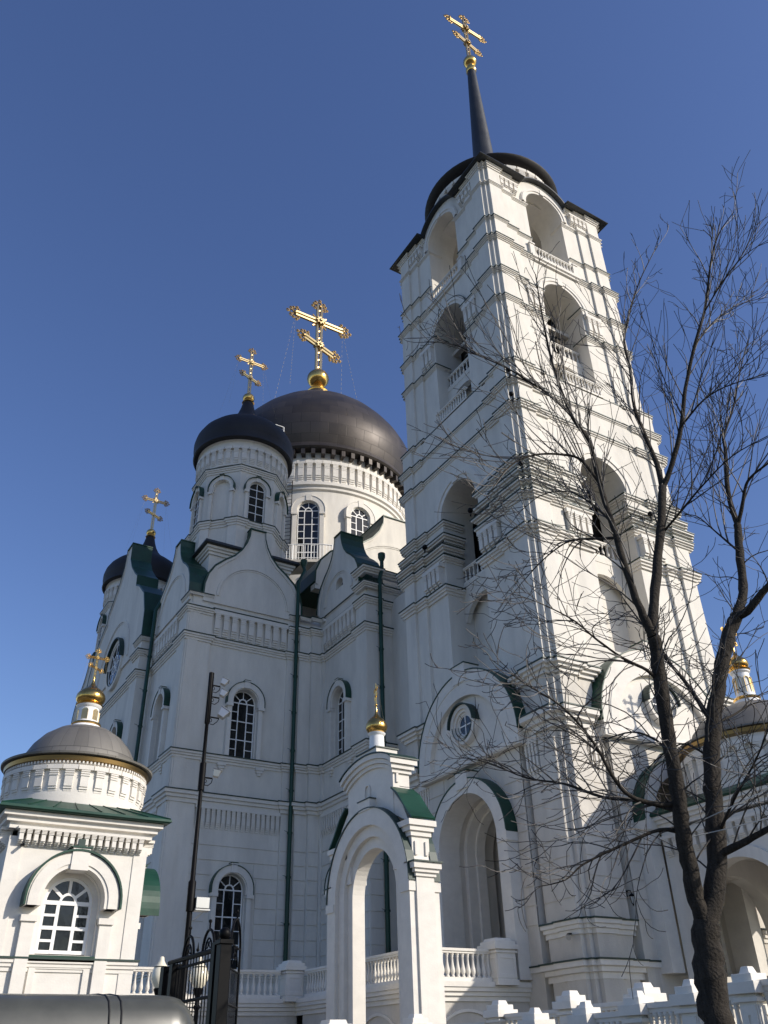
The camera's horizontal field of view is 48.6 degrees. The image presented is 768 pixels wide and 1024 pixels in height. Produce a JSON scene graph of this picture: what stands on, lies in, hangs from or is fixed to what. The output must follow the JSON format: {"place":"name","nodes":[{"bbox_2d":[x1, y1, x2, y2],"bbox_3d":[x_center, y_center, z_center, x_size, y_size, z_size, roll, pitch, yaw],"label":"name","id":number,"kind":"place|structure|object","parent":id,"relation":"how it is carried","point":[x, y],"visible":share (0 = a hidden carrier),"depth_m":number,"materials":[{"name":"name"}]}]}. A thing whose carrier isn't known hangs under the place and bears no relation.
{"place":"outdoors","nodes":[
{"label":"outdoors","id":0,"kind":"place"},
{"bbox_2d":[0,0,767,794],"label":"sky","id":1,"kind":"structure","parent":0,"point":[177,177],"materials":[{"name":"blue"}]},
{"label":"ground","id":2,"kind":"structure","parent":0,"visible":0},
{"bbox_2d":[0,648,171,994],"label":"chapel","id":3,"kind":"structure","parent":2,"relation":"on","point":[79,880],"depth_m":20.00,"materials":[{"name":"paint"}]},
{"bbox_2d":[34,878,91,954],"bbox_3d":[-7.368,9.326,19.681,1.120,1.610,0.132,17,-37,-26],"label":"window","id":4,"kind":"structure","parent":3,"relation":"in","point":[66,910],"depth_m":19.61,"materials":[{"name":"white paint"}]},
{"bbox_2d":[0,993,193,1023],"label":"van","id":5,"kind":"object","parent":2,"relation":"on","point":[97,1008],"visible":1,"depth_m":8.24,"materials":[{"name":"paint"}]},
{"bbox_2d":[151,956,166,994],"bbox_3d":[-4.384,10.330,16.047,0.364,3.478,0.364,17,-37,-26],"label":"street lamp","id":6,"kind":"object","parent":2,"relation":"on","point":[155,975],"visible":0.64,"depth_m":16.68,"materials":[{"name":"glass"}]},
{"bbox_2d":[158,919,216,1023],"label":"iron fence","id":7,"kind":"object","parent":2,"relation":"on","point":[170,980],"visible":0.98,"depth_m":11.15,"materials":[{"name":"black metal"}]},
{"bbox_2d":[190,957,207,1023],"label":"street lamp","id":8,"kind":"object","parent":2,"relation":"on","point":[198,983],"visible":0.49,"depth_m":16.87,"materials":[{"name":"glass"}]},
{"bbox_2d":[180,672,230,999],"bbox_3d":[-4.681,9.521,21.988,0.817,11.300,0.373,17,-37,-26],"label":"floodlight mast","id":9,"kind":"object","parent":2,"relation":"on","point":[196,904],"visible":1,"depth_m":22.84,"materials":[{"name":"metal"}]},
{"bbox_2d":[211,927,233,1023],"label":"gate post","id":10,"kind":"object","parent":2,"relation":"on","point":[224,942],"visible":1,"depth_m":10.36,"materials":[{"name":"metal"}]},
{"bbox_2d":[226,910,241,1023],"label":"iron gate","id":11,"kind":"structure","parent":10,"relation":"attached to","point":[234,990],"depth_m":10.95,"materials":[{"name":"black metal"}]},
{"bbox_2d":[71,300,409,1023],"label":"cathedral","id":12,"kind":"structure","parent":2,"relation":"on","point":[273,593],"depth_m":44.94,"materials":[{"name":"paint"}]},
{"bbox_2d":[97,624,101,646],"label":"window","id":13,"kind":"structure","parent":12,"relation":"in","point":[101,624],"depth_m":65.75,"materials":[{"name":"glass"}]},
{"bbox_2d":[103,637,123,690],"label":"round window","id":14,"kind":"structure","parent":12,"relation":"in","point":[112,670],"depth_m":53.05,"materials":[{"name":"glass"}]},
{"bbox_2d":[192,494,198,530],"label":"window","id":15,"kind":"structure","parent":12,"relation":"in","point":[197,501],"depth_m":51.39,"materials":[{"name":"grey glass"}]},
{"bbox_2d":[214,875,241,968],"bbox_3d":[-7.065,18.418,38.145,1.320,4.010,0.132,17,-37,-26],"label":"window","id":16,"kind":"structure","parent":12,"relation":"in","point":[229,899],"depth_m":38.49,"materials":[{"name":"black glass"}]},
{"bbox_2d":[229,692,254,758],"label":"window","id":17,"kind":"structure","parent":12,"relation":"in","point":[242,719],"depth_m":43.07,"materials":[{"name":"black glass"}]},
{"bbox_2d":[247,484,264,522],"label":"window","id":18,"kind":"structure","parent":12,"relation":"in","point":[255,508],"depth_m":50.49,"materials":[{"name":"glass"}]},
{"bbox_2d":[296,502,318,558],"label":"window","id":19,"kind":"structure","parent":12,"relation":"in","point":[308,512],"depth_m":59.44,"materials":[{"name":"glass"}]},
{"bbox_2d":[338,691,343,754],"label":"window","id":20,"kind":"structure","parent":12,"relation":"in","point":[340,703],"depth_m":43.33,"materials":[{"name":"grey glass"}]},
{"bbox_2d":[351,509,368,535],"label":"window","id":21,"kind":"structure","parent":12,"relation":"in","point":[359,520],"depth_m":61.03,"materials":[{"name":"white paint"}]},
{"bbox_2d":[185,981,531,1023],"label":"terrace","id":22,"kind":"structure","parent":2,"relation":"on","point":[467,1001],"depth_m":27.20,"materials":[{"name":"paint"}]},
{"bbox_2d":[130,960,306,1001],"bbox_3d":[-8.338,16.172,29.502,12.140,1.360,0.980,17,-37,-26],"label":"balustrade","id":23,"kind":"object","parent":22,"relation":"on","point":[289,985],"visible":0.34,"depth_m":31.45,"materials":[{"name":"stone"}]},
{"bbox_2d":[304,951,398,996],"bbox_3d":[-0.978,15.841,29.098,0.230,0.930,7.300,17,-37,-26],"label":"balustrade","id":24,"kind":"object","parent":22,"relation":"on","point":[378,976],"visible":0.48,"depth_m":28.22,"materials":[{"name":"stone"}]},
{"bbox_2d":[442,937,528,985],"bbox_3d":[2.817,14.309,27.104,4.490,1.360,1.000,17,-37,-26],"label":"balustrade","id":25,"kind":"object","parent":22,"relation":"on","point":[498,957],"visible":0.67,"depth_m":27.10,"materials":[{"name":"stone"}]},
{"bbox_2d":[323,683,445,1023],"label":"archway","id":26,"kind":"object","parent":2,"relation":"on","point":[386,812],"visible":1,"depth_m":25.82,"materials":[{"name":"paint"}]},
{"bbox_2d":[390,14,767,1023],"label":"bell tower","id":27,"kind":"structure","parent":2,"relation":"on","point":[488,210],"depth_m":36.87,"materials":[{"name":"paint"}]},
{"bbox_2d":[447,702,479,745],"bbox_3d":[3.298,8.524,34.132,0.700,1.660,1.720,17,-37,-26],"label":"round window","id":28,"kind":"structure","parent":27,"relation":"in","point":[465,711],"depth_m":34.15,"materials":[{"name":"paint"}]},
{"bbox_2d":[551,339,564,354],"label":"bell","id":29,"kind":"object","parent":27,"relation":"hanging from","point":[557,343],"visible":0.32,"depth_m":45.68,"materials":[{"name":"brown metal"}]},
{"bbox_2d":[566,933,571,939],"bbox_3d":[5.727,13.164,26.407,0.225,0.269,0.571,-12,-34,16],"label":"security camera","id":30,"kind":"object","parent":27,"relation":"attached to","point":[568,936],"visible":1,"depth_m":26.17,"materials":[{"name":"metal"}]},
{"bbox_2d":[626,890,633,905],"bbox_3d":[8.049,12.621,27.809,0.216,0.518,0.360,17,-37,-26],"label":"wall lantern","id":31,"kind":"object","parent":27,"relation":"attached to","point":[631,896],"depth_m":27.71,"materials":[{"name":"metal"}]},
{"bbox_2d":[642,683,680,724],"bbox_3d":[10.560,7.408,32.721,1.720,1.660,0.700,17,-37,-26],"label":"round window","id":32,"kind":"structure","parent":27,"relation":"in","point":[647,697],"depth_m":32.47,"materials":[{"name":"paint"}]},
{"bbox_2d":[398,151,767,1023],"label":"bare tree","id":33,"kind":"object","parent":2,"relation":"on","point":[706,901],"visible":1,"depth_m":12.26,"materials":[{"name":"brown plant"}]},
{"bbox_2d":[691,788,767,824],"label":"cable","id":34,"kind":"object","parent":33,"relation":"attached to","point":[730,807],"visible":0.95,"depth_m":10.14,"materials":[{"name":"grey plastic"}]},
{"bbox_2d":[694,817,767,836],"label":"cable","id":35,"kind":"object","parent":33,"relation":"attached to","point":[732,827],"visible":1,"depth_m":10.04,"materials":[{"name":"grey plastic"}]},
{"bbox_2d":[649,624,767,978],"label":"entrance porch","id":36,"kind":"object","parent":2,"relation":"on","point":[747,871],"visible":0.44,"depth_m":27.74,"materials":[{"name":"paint"}]},
{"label":"forecourt","id":37,"kind":"structure","parent":0,"visible":0},
{"bbox_2d":[320,1020,347,1023],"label":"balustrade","id":38,"kind":"object","parent":37,"relation":"on","point":[333,1021],"visible":1,"depth_m":20.28,"materials":[{"name":"stone"}]},
{"bbox_2d":[403,982,666,1023],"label":"balustrade","id":39,"kind":"object","parent":37,"relation":"on","point":[504,1012],"visible":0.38,"depth_m":17.94,"materials":[{"name":"stone"}]},
{"bbox_2d":[517,966,767,1023],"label":"balustrade","id":40,"kind":"object","parent":37,"relation":"on","point":[748,991],"visible":0.76,"depth_m":12.73,"materials":[{"name":"stone"}]}
]}

